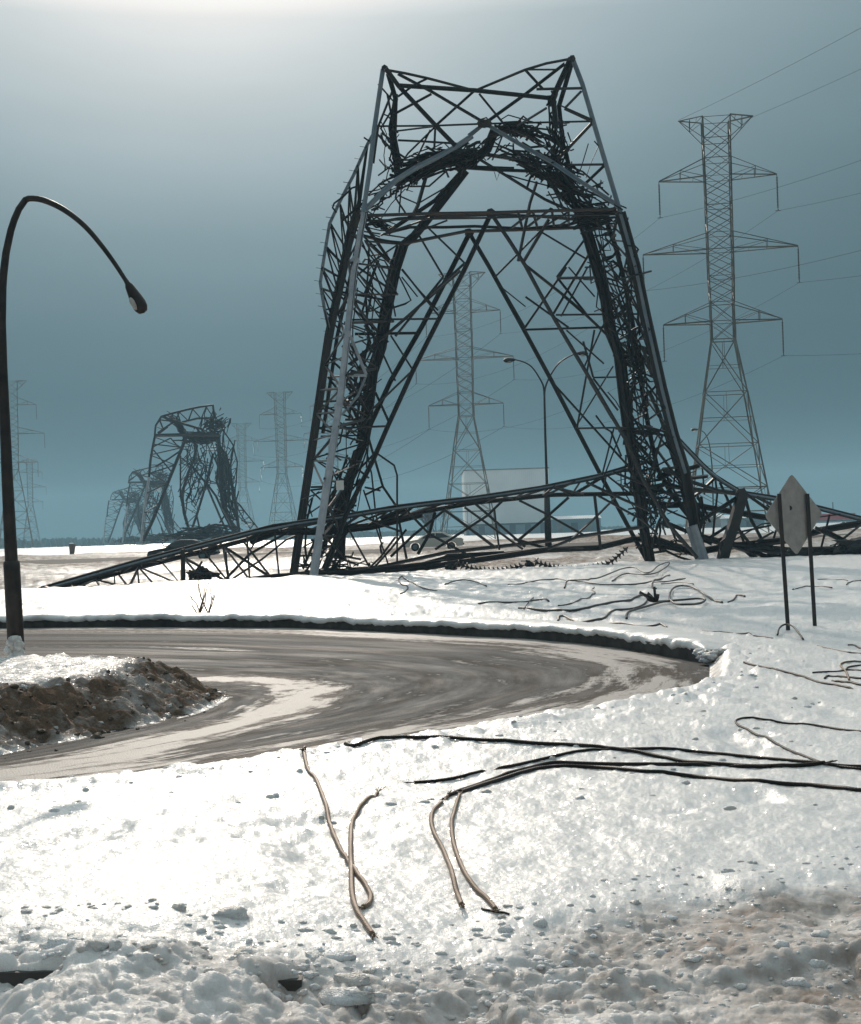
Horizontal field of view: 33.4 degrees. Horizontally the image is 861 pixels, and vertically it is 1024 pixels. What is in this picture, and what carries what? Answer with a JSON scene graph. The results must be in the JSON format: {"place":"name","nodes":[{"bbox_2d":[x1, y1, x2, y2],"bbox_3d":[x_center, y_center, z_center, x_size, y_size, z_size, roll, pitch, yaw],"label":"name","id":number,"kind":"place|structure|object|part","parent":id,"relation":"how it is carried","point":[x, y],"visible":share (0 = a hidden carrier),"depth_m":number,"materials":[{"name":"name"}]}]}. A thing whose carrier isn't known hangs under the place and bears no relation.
{"place":"outdoors","nodes":[
{"label":"outdoors","id":0,"kind":"place"},
{"bbox_2d":[0,627,709,780],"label":"road","id":1,"kind":"structure","parent":0,"point":[290,688],"depth_m":15.20,"materials":[{"name":"asphalt"}]},
{"bbox_2d":[0,653,231,754],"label":"snow bank","id":2,"kind":"structure","parent":1,"relation":"on","point":[40,676],"depth_m":12.84,"materials":[{"name":"snow"}]},
{"bbox_2d":[0,195,146,649],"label":"street lamp","id":3,"kind":"object","parent":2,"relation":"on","point":[12,585],"visible":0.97,"depth_m":16.25,"materials":[{"name":"metal"}]},
{"bbox_2d":[3,635,24,655],"bbox_3d":[-4.689,1.533,16.180,0.252,0.284,0.157,-2,-1,0],"label":"ice collar","id":4,"kind":"object","parent":3,"relation":"attached to","point":[15,645],"visible":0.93,"depth_m":16.13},
{"bbox_2d":[0,657,227,758],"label":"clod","id":5,"kind":"object","parent":2,"relation":"on","point":[99,733],"visible":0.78,"depth_m":12.39,"materials":[{"name":"brown"}]},
{"bbox_2d":[0,534,846,563],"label":"highway","id":6,"kind":"structure","parent":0,"point":[65,561],"depth_m":129.49,"materials":[{"name":"asphalt"}]},
{"bbox_2d":[147,539,219,558],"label":"parked car","id":7,"kind":"object","parent":6,"relation":"on","point":[176,544],"visible":0.38,"depth_m":104.17,"materials":[{"name":"black paint"}]},
{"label":"side window","id":8,"kind":"part","parent":7,"relation":"part of","materials":[{"name":"black glass"}]},
{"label":"side window","id":9,"kind":"part","parent":7,"relation":"part of","materials":[{"name":"black glass"}]},
{"bbox_2d":[405,532,463,550],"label":"parked car","id":10,"kind":"object","parent":6,"relation":"on","point":[434,542],"visible":0.76,"depth_m":116.13,"materials":[{"name":"beige paint"}]},
{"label":"side window","id":11,"kind":"part","parent":10,"relation":"part of","materials":[{"name":"black glass"}]},
{"bbox_2d":[503,351,588,546],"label":"street lamp","id":12,"kind":"object","parent":6,"relation":"on","point":[547,525],"visible":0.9,"depth_m":111.91,"materials":[{"name":"metal"}]},
{"bbox_2d":[0,522,860,1023],"bbox_3d":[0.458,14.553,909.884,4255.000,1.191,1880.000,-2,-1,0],"label":"snow ground","id":13,"kind":"structure","parent":0,"point":[200,844],"depth_m":6.71,"materials":[{"name":"snow"}]},
{"bbox_2d":[0,380,44,546],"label":"standing pylon","id":14,"kind":"object","parent":13,"relation":"on","point":[18,462],"visible":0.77,"depth_m":415.04,"materials":[{"name":"metal"}]},
{"bbox_2d":[14,460,46,545],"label":"standing pylon","id":15,"kind":"object","parent":13,"relation":"on","point":[24,535],"visible":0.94,"depth_m":499.50,"materials":[{"name":"metal"}]},
{"bbox_2d":[69,543,75,553],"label":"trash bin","id":16,"kind":"object","parent":13,"relation":"on","point":[72,548],"visible":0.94,"depth_m":204.63,"materials":[{"name":"grey"}]},
{"bbox_2d":[103,487,150,545],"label":"collapsed pylon","id":17,"kind":"object","parent":13,"relation":"on","point":[127,539],"visible":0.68,"depth_m":558.78,"materials":[{"name":"metal"}]},
{"bbox_2d":[120,465,181,545],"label":"collapsed pylon","id":18,"kind":"object","parent":13,"relation":"on","point":[168,520],"visible":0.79,"depth_m":404.65,"materials":[{"name":"metal"}]},
{"bbox_2d":[0,970,364,1004],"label":"buried kerb","id":19,"kind":"structure","parent":13,"relation":"on","point":[14,978],"depth_m":4.49,"materials":[{"name":"concrete"}]},
{"bbox_2d":[139,404,257,546],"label":"collapsed pylon","id":20,"kind":"object","parent":13,"relation":"on","point":[224,475],"visible":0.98,"depth_m":229.74,"materials":[{"name":"metal"}]},
{"bbox_2d":[189,579,209,612],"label":"dry stalks","id":21,"kind":"object","parent":13,"relation":"on","point":[201,605],"visible":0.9,"depth_m":28.66,"materials":[{"name":"brown"}]},
{"bbox_2d":[186,566,220,579],"bbox_3d":[-8.462,2.378,53.528,1.302,0.781,0.648,-2,-1,0],"label":"steel debris","id":22,"kind":"object","parent":13,"relation":"on","point":[202,573],"visible":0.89,"depth_m":53.37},
{"bbox_2d":[194,578,216,612],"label":"dry stalks","id":23,"kind":"object","parent":13,"relation":"on","point":[211,603],"visible":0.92,"depth_m":28.61,"materials":[{"name":"brown"}]},
{"bbox_2d":[225,423,263,536],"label":"standing pylon","id":24,"kind":"object","parent":13,"relation":"on","point":[246,461],"visible":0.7,"depth_m":574.60,"materials":[{"name":"metal"}]},
{"bbox_2d":[253,391,308,541],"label":"standing pylon","id":25,"kind":"object","parent":13,"relation":"on","point":[284,447],"visible":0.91,"depth_m":451.33,"materials":[{"name":"metal"}]},
{"bbox_2d":[304,383,354,539],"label":"standing pylon","id":26,"kind":"object","parent":13,"relation":"on","point":[335,398],"visible":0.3,"depth_m":438.78,"materials":[{"name":"metal"}]},
{"bbox_2d":[302,748,373,909],"bbox_3d":[-0.690,1.723,8.682,0.108,0.376,6.769,-2,-1,-8],"label":"fallen cable","id":27,"kind":"object","parent":13,"relation":"on","point":[363,881],"visible":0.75,"depth_m":6.78,"materials":[{"name":"rubber"}]},
{"bbox_2d":[39,466,663,587],"bbox_3d":[-1.760,0.493,57.910,27.533,4.506,7.725,-2,-1,-17],"label":"fallen lattice mast","id":28,"kind":"object","parent":13,"relation":"on","point":[262,533],"visible":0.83,"depth_m":58.61,"materials":[{"name":"metal"}]},
{"bbox_2d":[0,619,713,663],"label":"kerb","id":29,"kind":"structure","parent":13,"relation":"on","point":[657,649],"depth_m":23.34,"materials":[{"name":"concrete"}]},
{"bbox_2d":[0,612,730,651],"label":"snow lip","id":30,"kind":"object","parent":13,"relation":"on","point":[671,638],"visible":0.92,"depth_m":22.33,"materials":[{"name":"snow"}]},
{"bbox_2d":[348,786,385,939],"bbox_3d":[-0.306,1.536,6.546,0.180,0.087,3.121,-2,-1,-1],"label":"fallen cable","id":31,"kind":"object","parent":13,"relation":"on","point":[365,923],"visible":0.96,"depth_m":6.02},
{"bbox_2d":[398,576,408,593],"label":"fallen wire","id":32,"kind":"object","parent":13,"relation":"on","point":[403,585],"visible":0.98,"depth_m":39.01,"materials":[{"name":"grey"}]},
{"bbox_2d":[402,575,436,590],"bbox_3d":[-0.507,2.058,42.184,0.238,0.075,13.514,-2,-1,-5],"label":"fallen wire","id":33,"kind":"object","parent":13,"relation":"on","point":[418,585],"visible":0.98,"depth_m":38.56,"materials":[{"name":"grey"}]},
{"bbox_2d":[0,519,856,548],"bbox_3d":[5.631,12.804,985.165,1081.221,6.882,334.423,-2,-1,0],"label":"woods","id":34,"kind":"object","parent":13,"relation":"on","point":[61,542],"visible":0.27,"depth_m":846.07,"materials":[{"name":"teal"}]},
{"bbox_2d":[7,648,849,823],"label":"snow crumbs","id":35,"kind":"object","parent":13,"relation":"on","point":[687,782],"visible":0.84,"depth_m":8.72,"materials":[{"name":"snow"}]},
{"bbox_2d":[0,648,860,1023],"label":"snow chunks","id":36,"kind":"object","parent":13,"relation":"on","point":[352,994],"visible":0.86,"depth_m":4.77,"materials":[{"name":"snow"}]},
{"bbox_2d":[412,508,451,531],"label":"bare bush","id":37,"kind":"object","parent":13,"relation":"on","point":[427,517],"visible":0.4,"depth_m":291.15,"materials":[{"name":"grey plant"}]},
{"bbox_2d":[429,790,464,908],"bbox_3d":[0.064,1.544,6.695,0.142,0.058,2.444,-2,-1,0],"label":"fallen cable","id":38,"kind":"object","parent":13,"relation":"on","point":[461,903],"visible":0.98,"depth_m":6.48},
{"bbox_2d":[445,563,460,569],"bbox_3d":[0.854,2.189,56.482,0.599,0.410,0.419,-2,-1,25],"label":"steel debris","id":39,"kind":"object","parent":13,"relation":"on","point":[451,566],"visible":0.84,"depth_m":56.46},
{"bbox_2d":[416,271,514,538],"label":"standing pylon","id":40,"kind":"object","parent":13,"relation":"on","point":[454,312],"visible":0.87,"depth_m":257.10,"materials":[{"name":"metal"}]},
{"bbox_2d":[315,427,502,484],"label":"conductor wire","id":41,"kind":"object","parent":40,"relation":"attached to","point":[435,461],"visible":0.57,"depth_m":299.61,"materials":[{"name":"grey"}]},
{"bbox_2d":[330,334,499,425],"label":"conductor wire","id":42,"kind":"object","parent":40,"relation":"attached to","point":[435,380],"visible":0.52,"depth_m":299.62,"materials":[{"name":"grey"}]},
{"bbox_2d":[320,381,511,454],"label":"conductor wire","id":43,"kind":"object","parent":40,"relation":"attached to","point":[436,425],"visible":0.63,"depth_m":306.26,"materials":[{"name":"grey"}]},
{"bbox_2d":[444,579,486,586],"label":"fallen wire","id":44,"kind":"object","parent":13,"relation":"on","point":[465,580],"visible":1,"depth_m":40.40,"materials":[{"name":"grey"}]},
{"bbox_2d":[449,789,500,912],"bbox_3d":[0.161,1.544,6.700,0.125,0.046,2.575,-2,-1,-2],"label":"fallen cable","id":45,"kind":"object","parent":13,"relation":"on","point":[484,896],"visible":1,"depth_m":6.26,"materials":[{"name":"rubber"}]},
{"bbox_2d":[456,560,523,569],"bbox_3d":[2.265,2.092,54.600,2.599,0.609,0.334,-2,-1,0],"label":"insulator string","id":46,"kind":"object","parent":13,"relation":"on","point":[480,568],"visible":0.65,"depth_m":54.52,"materials":[{"name":"ceramic"}]},
{"bbox_2d":[481,907,509,914],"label":"fallen wire","id":47,"kind":"object","parent":13,"relation":"on","point":[488,910],"visible":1,"depth_m":5.46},
{"bbox_2d":[290,55,708,574],"bbox_3d":[2.483,-7.897,58.706,17.668,21.272,9.030,-2,-1,0],"label":"collapsed pylon","id":48,"kind":"object","parent":13,"relation":"on","point":[588,218],"visible":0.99,"depth_m":59.31,"materials":[{"name":"metal"}]},
{"bbox_2d":[461,467,548,535],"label":"warehouse","id":49,"kind":"structure","parent":13,"relation":"on","point":[515,517],"depth_m":520.19,"materials":[{"name":"metal"}]},
{"bbox_2d":[469,526,478,534],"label":"loading door","id":50,"kind":"structure","parent":49,"relation":"in","point":[470,533],"depth_m":520.15,"materials":[{"name":"metal"}]},
{"bbox_2d":[485,525,493,534],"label":"loading door","id":51,"kind":"structure","parent":49,"relation":"in","point":[488,530],"depth_m":520.15,"materials":[{"name":"metal"}]},
{"bbox_2d":[500,525,509,533],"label":"loading door","id":52,"kind":"structure","parent":49,"relation":"in","point":[507,527],"depth_m":520.27,"materials":[{"name":"metal"}]},
{"bbox_2d":[516,524,524,533],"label":"loading door","id":53,"kind":"structure","parent":49,"relation":"in","point":[520,529],"depth_m":520.15,"materials":[{"name":"metal"}]},
{"bbox_2d":[531,524,540,532],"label":"loading door","id":54,"kind":"structure","parent":49,"relation":"in","point":[537,530],"depth_m":520.15,"materials":[{"name":"metal"}]},
{"bbox_2d":[478,598,549,603],"bbox_3d":[1.902,1.794,29.085,1.577,0.094,1.109,-2,-1,28],"label":"fallen wire","id":55,"kind":"object","parent":13,"relation":"on","point":[513,601],"visible":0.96,"depth_m":29.10,"materials":[{"name":"grey"}]},
{"bbox_2d":[521,558,538,566],"bbox_3d":[3.939,2.051,56.976,0.635,0.473,0.399,-1,-1,-20],"label":"steel debris","id":56,"kind":"object","parent":13,"relation":"on","point":[528,563],"visible":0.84,"depth_m":56.90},
{"bbox_2d":[299,735,837,767],"bbox_3d":[0.121,1.703,9.597,4.781,0.397,1.738,-3,-1,45],"label":"fallen cable","id":57,"kind":"object","parent":13,"relation":"on","point":[791,765],"visible":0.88,"depth_m":9.53,"materials":[{"name":"rubber"}]},
{"bbox_2d":[551,515,600,532],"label":"shed","id":58,"kind":"structure","parent":13,"relation":"on","point":[578,523],"depth_m":499.97,"materials":[{"name":"blue"}]},
{"bbox_2d":[557,523,563,531],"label":"door","id":59,"kind":"structure","parent":58,"relation":"in","point":[560,528],"depth_m":499.85,"materials":[{"name":"metal"}]},
{"bbox_2d":[571,523,577,530],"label":"door","id":60,"kind":"structure","parent":58,"relation":"in","point":[575,525],"depth_m":499.85,"materials":[{"name":"black"}]},
{"bbox_2d":[585,522,591,530],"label":"door","id":61,"kind":"structure","parent":58,"relation":"in","point":[589,528],"depth_m":499.85,"materials":[{"name":"metal"}]},
{"bbox_2d":[558,587,595,605],"bbox_3d":[3.281,1.773,30.545,0.283,0.091,7.958,-2,-1,11],"label":"fallen wire","id":62,"kind":"object","parent":13,"relation":"on","point":[594,593],"visible":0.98,"depth_m":28.37,"materials":[{"name":"grey"}]},
{"bbox_2d":[534,547,627,566],"bbox_3d":[5.848,1.888,55.600,3.668,0.986,0.340,-2,-1,0],"label":"insulator string","id":63,"kind":"object","parent":13,"relation":"on","point":[602,563],"visible":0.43,"depth_m":55.53,"materials":[{"name":"ceramic"}]},
{"bbox_2d":[518,593,647,611],"bbox_3d":[3.023,1.740,27.696,1.674,0.096,5.354,-2,-1,27],"label":"fallen wire","id":64,"kind":"object","parent":13,"relation":"on","point":[579,609],"visible":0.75,"depth_m":25.99,"materials":[{"name":"grey"}]},
{"bbox_2d":[508,575,669,584],"bbox_3d":[4.673,1.865,39.294,3.820,0.122,7.333,-2,-1,26],"label":"fallen wire","id":65,"kind":"object","parent":13,"relation":"on","point":[590,582],"visible":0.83,"depth_m":37.07,"materials":[{"name":"grey"}]},
{"bbox_2d":[557,600,647,621],"bbox_3d":[2.893,1.718,24.747,0.979,0.123,5.164,-2,-1,19],"label":"fallen wire","id":66,"kind":"object","parent":13,"relation":"on","point":[601,618],"visible":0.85,"depth_m":23.89,"materials":[{"name":"grey"}]},
{"bbox_2d":[439,760,785,800],"bbox_3d":[0.940,1.559,8.581,2.209,0.067,0.958,-2,-1,-19],"label":"fallen cable","id":67,"kind":"object","parent":13,"relation":"on","point":[759,766],"visible":0.88,"depth_m":8.79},
{"bbox_2d":[564,562,669,588],"bbox_3d":[5.998,1.796,42.565,1.786,0.188,16.516,-2,-1,19],"label":"fallen wire","id":68,"kind":"object","parent":13,"relation":"on","point":[650,573],"visible":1,"depth_m":41.35,"materials":[{"name":"grey"}]},
{"bbox_2d":[404,747,860,783],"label":"fallen cable","id":69,"kind":"object","parent":13,"relation":"on","point":[599,749],"visible":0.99,"depth_m":8.96,"materials":[{"name":"rubber"}]},
{"bbox_2d":[612,622,666,626],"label":"fallen wire","id":70,"kind":"object","parent":13,"relation":"on","point":[662,624],"visible":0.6,"depth_m":20.89,"materials":[{"name":"grey"}]},
{"bbox_2d":[639,586,663,601],"bbox_3d":[4.316,1.617,27.723,0.615,0.361,0.342,-2,-1,0],"label":"steel debris","id":71,"kind":"object","parent":13,"relation":"on","point":[650,597],"visible":0.82,"depth_m":27.63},
{"bbox_2d":[452,764,860,794],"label":"fallen cable","id":72,"kind":"object","parent":13,"relation":"on","point":[672,773],"visible":1,"depth_m":8.38,"materials":[{"name":"rubber"}]},
{"bbox_2d":[651,574,669,588],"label":"fallen wire","id":73,"kind":"object","parent":13,"relation":"on","point":[657,580],"visible":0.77,"depth_m":37.55,"materials":[{"name":"grey"}]},
{"bbox_2d":[653,578,685,581],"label":"fallen wire","id":74,"kind":"object","parent":13,"relation":"on","point":[670,580],"visible":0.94,"depth_m":36.75,"materials":[{"name":"grey"}]},
{"bbox_2d":[625,585,722,618],"bbox_3d":[4.934,1.652,27.410,1.416,0.110,10.281,-2,-1,15],"label":"fallen wire","id":75,"kind":"object","parent":13,"relation":"on","point":[673,602],"visible":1,"depth_m":26.51,"materials":[{"name":"grey"}]},
{"bbox_2d":[661,582,693,584],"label":"fallen wire","id":76,"kind":"object","parent":13,"relation":"on","point":[677,582],"visible":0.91,"depth_m":34.85,"materials":[{"name":"grey"}]},
{"bbox_2d":[691,428,714,532],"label":"street lamp","id":77,"kind":"object","parent":13,"relation":"on","point":[694,429],"visible":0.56,"depth_m":184.93,"materials":[{"name":"metal"}]},
{"bbox_2d":[685,514,722,527],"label":"shed","id":78,"kind":"structure","parent":13,"relation":"on","point":[717,523],"depth_m":559.94,"materials":[{"name":"grey"}]},
{"bbox_2d":[642,113,801,533],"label":"standing pylon","id":79,"kind":"object","parent":13,"relation":"on","point":[707,253],"visible":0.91,"depth_m":165.06,"materials":[{"name":"metal"}]},
{"bbox_2d":[444,319,602,383],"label":"conductor wire","id":80,"kind":"object","parent":79,"relation":"attached to","point":[527,360],"visible":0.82,"depth_m":203.44,"materials":[{"name":"grey"}]},
{"bbox_2d":[433,221,655,336],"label":"conductor wire","id":81,"kind":"object","parent":79,"relation":"attached to","point":[537,302],"visible":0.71,"depth_m":210.28,"materials":[{"name":"grey"}]},
{"bbox_2d":[429,362,662,431],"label":"conductor wire","id":82,"kind":"object","parent":79,"relation":"attached to","point":[521,424],"visible":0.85,"depth_m":211.21,"materials":[{"name":"grey"}]},
{"bbox_2d":[504,366,761,428],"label":"conductor wire","id":83,"kind":"object","parent":79,"relation":"hanging from","point":[652,410],"visible":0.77,"depth_m":201.01,"materials":[{"name":"grey"}]},
{"bbox_2d":[513,212,775,332],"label":"conductor wire","id":84,"kind":"object","parent":79,"relation":"hanging from","point":[684,270],"visible":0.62,"depth_m":184.61,"materials":[{"name":"grey"}]},
{"bbox_2d":[541,283,797,379],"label":"conductor wire","id":85,"kind":"object","parent":79,"relation":"hanging from","point":[685,341],"visible":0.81,"depth_m":187.19,"materials":[{"name":"grey"}]},
{"bbox_2d":[647,250,860,290],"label":"conductor wire","id":86,"kind":"object","parent":79,"relation":"attached to","point":[758,273],"visible":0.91,"depth_m":140.85,"materials":[{"name":"grey"}]},
{"bbox_2d":[661,160,860,217],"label":"conductor wire","id":87,"kind":"object","parent":79,"relation":"attached to","point":[767,190],"visible":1,"depth_m":143.11,"materials":[{"name":"grey"}]},
{"bbox_2d":[684,30,856,117],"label":"conductor wire","id":88,"kind":"object","parent":79,"relation":"attached to","point":[772,74],"visible":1,"depth_m":147.04,"materials":[{"name":"grey"}]},
{"bbox_2d":[754,70,857,116],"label":"conductor wire","id":89,"kind":"object","parent":79,"relation":"attached to","point":[807,93],"visible":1,"depth_m":154.31,"materials":[{"name":"grey"}]},
{"bbox_2d":[784,354,847,355],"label":"conductor wire","id":90,"kind":"object","parent":79,"relation":"attached to","point":[809,355],"visible":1,"depth_m":160.45,"materials":[{"name":"grey"}]},
{"bbox_2d":[727,594,745,602],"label":"fallen wire","id":91,"kind":"object","parent":13,"relation":"on","point":[734,598],"visible":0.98,"depth_m":28.50,"materials":[{"name":"grey"}]},
{"bbox_2d":[702,630,771,637],"bbox_3d":[4.027,1.589,18.781,0.139,0.055,1.950,-2,-1,-17],"label":"fallen cable","id":92,"kind":"object","parent":13,"relation":"on","point":[741,633],"visible":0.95,"depth_m":18.69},
{"bbox_2d":[720,515,763,527],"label":"shed","id":93,"kind":"structure","parent":13,"relation":"on","point":[725,519],"depth_m":469.96,"materials":[{"name":"blue"}]},
{"bbox_2d":[641,439,860,558],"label":"fallen lattice truss","id":94,"kind":"object","parent":13,"relation":"on","point":[726,543],"visible":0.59,"depth_m":60.57,"materials":[{"name":"metal"}]},
{"bbox_2d":[777,623,803,639],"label":"fallen cable","id":95,"kind":"object","parent":13,"relation":"on","point":[798,632],"visible":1,"depth_m":18.37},
{"bbox_2d":[766,475,820,629],"bbox_3d":[5.005,0.634,19.571,1.255,2.279,0.121,-1,-1,-42],"label":"road sign","id":96,"kind":"object","parent":13,"relation":"on","point":[793,514],"visible":0.92,"depth_m":19.59,"materials":[{"name":"metal"}]},
{"bbox_2d":[734,716,860,764],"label":"fallen cable","id":97,"kind":"object","parent":13,"relation":"on","point":[778,744],"visible":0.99,"depth_m":9.98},
{"bbox_2d":[743,661,852,688],"bbox_3d":[3.438,1.520,13.183,0.132,0.068,2.914,-2,-1,-9],"label":"fallen cable","id":98,"kind":"object","parent":13,"relation":"on","point":[811,679],"visible":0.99,"depth_m":13.37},
{"bbox_2d":[792,586,832,589],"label":"fallen cable","id":99,"kind":"object","parent":13,"relation":"on","point":[809,586],"visible":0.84,"depth_m":31.47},
{"bbox_2d":[817,502,854,522],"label":"barn","id":100,"kind":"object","parent":13,"relation":"on","point":[836,518],"visible":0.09,"depth_m":428.72,"materials":[{"name":"red paint"}]},
{"bbox_2d":[812,669,860,672],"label":"fallen cable","id":101,"kind":"object","parent":13,"relation":"on","point":[836,671],"visible":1,"depth_m":13.73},
{"bbox_2d":[817,645,860,653],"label":"fallen cable","id":102,"kind":"object","parent":13,"relation":"on","point":[839,650],"visible":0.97,"depth_m":15.92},
{"bbox_2d":[823,537,860,554],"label":"steel debris","id":103,"kind":"object","parent":13,"relation":"on","point":[850,546],"visible":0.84,"depth_m":59.85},
{"bbox_2d":[823,762,860,769],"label":"fallen cable","id":104,"kind":"object","parent":13,"relation":"on","point":[844,766],"visible":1,"depth_m":8.39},
{"bbox_2d":[824,675,860,678],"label":"fallen cable","id":105,"kind":"object","parent":13,"relation":"on","point":[840,676],"visible":0.98,"depth_m":13.18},
{"bbox_2d":[831,680,860,685],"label":"fallen cable","id":106,"kind":"object","parent":13,"relation":"on","point":[852,682],"visible":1,"depth_m":12.68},
{"bbox_2d":[840,660,860,680],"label":"fallen cable","id":107,"kind":"object","parent":13,"relation":"on","point":[846,672],"visible":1,"depth_m":14.54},
{"bbox_2d":[0,0,860,540],"label":"sky","id":108,"kind":"structure","parent":0,"point":[209,146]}
]}

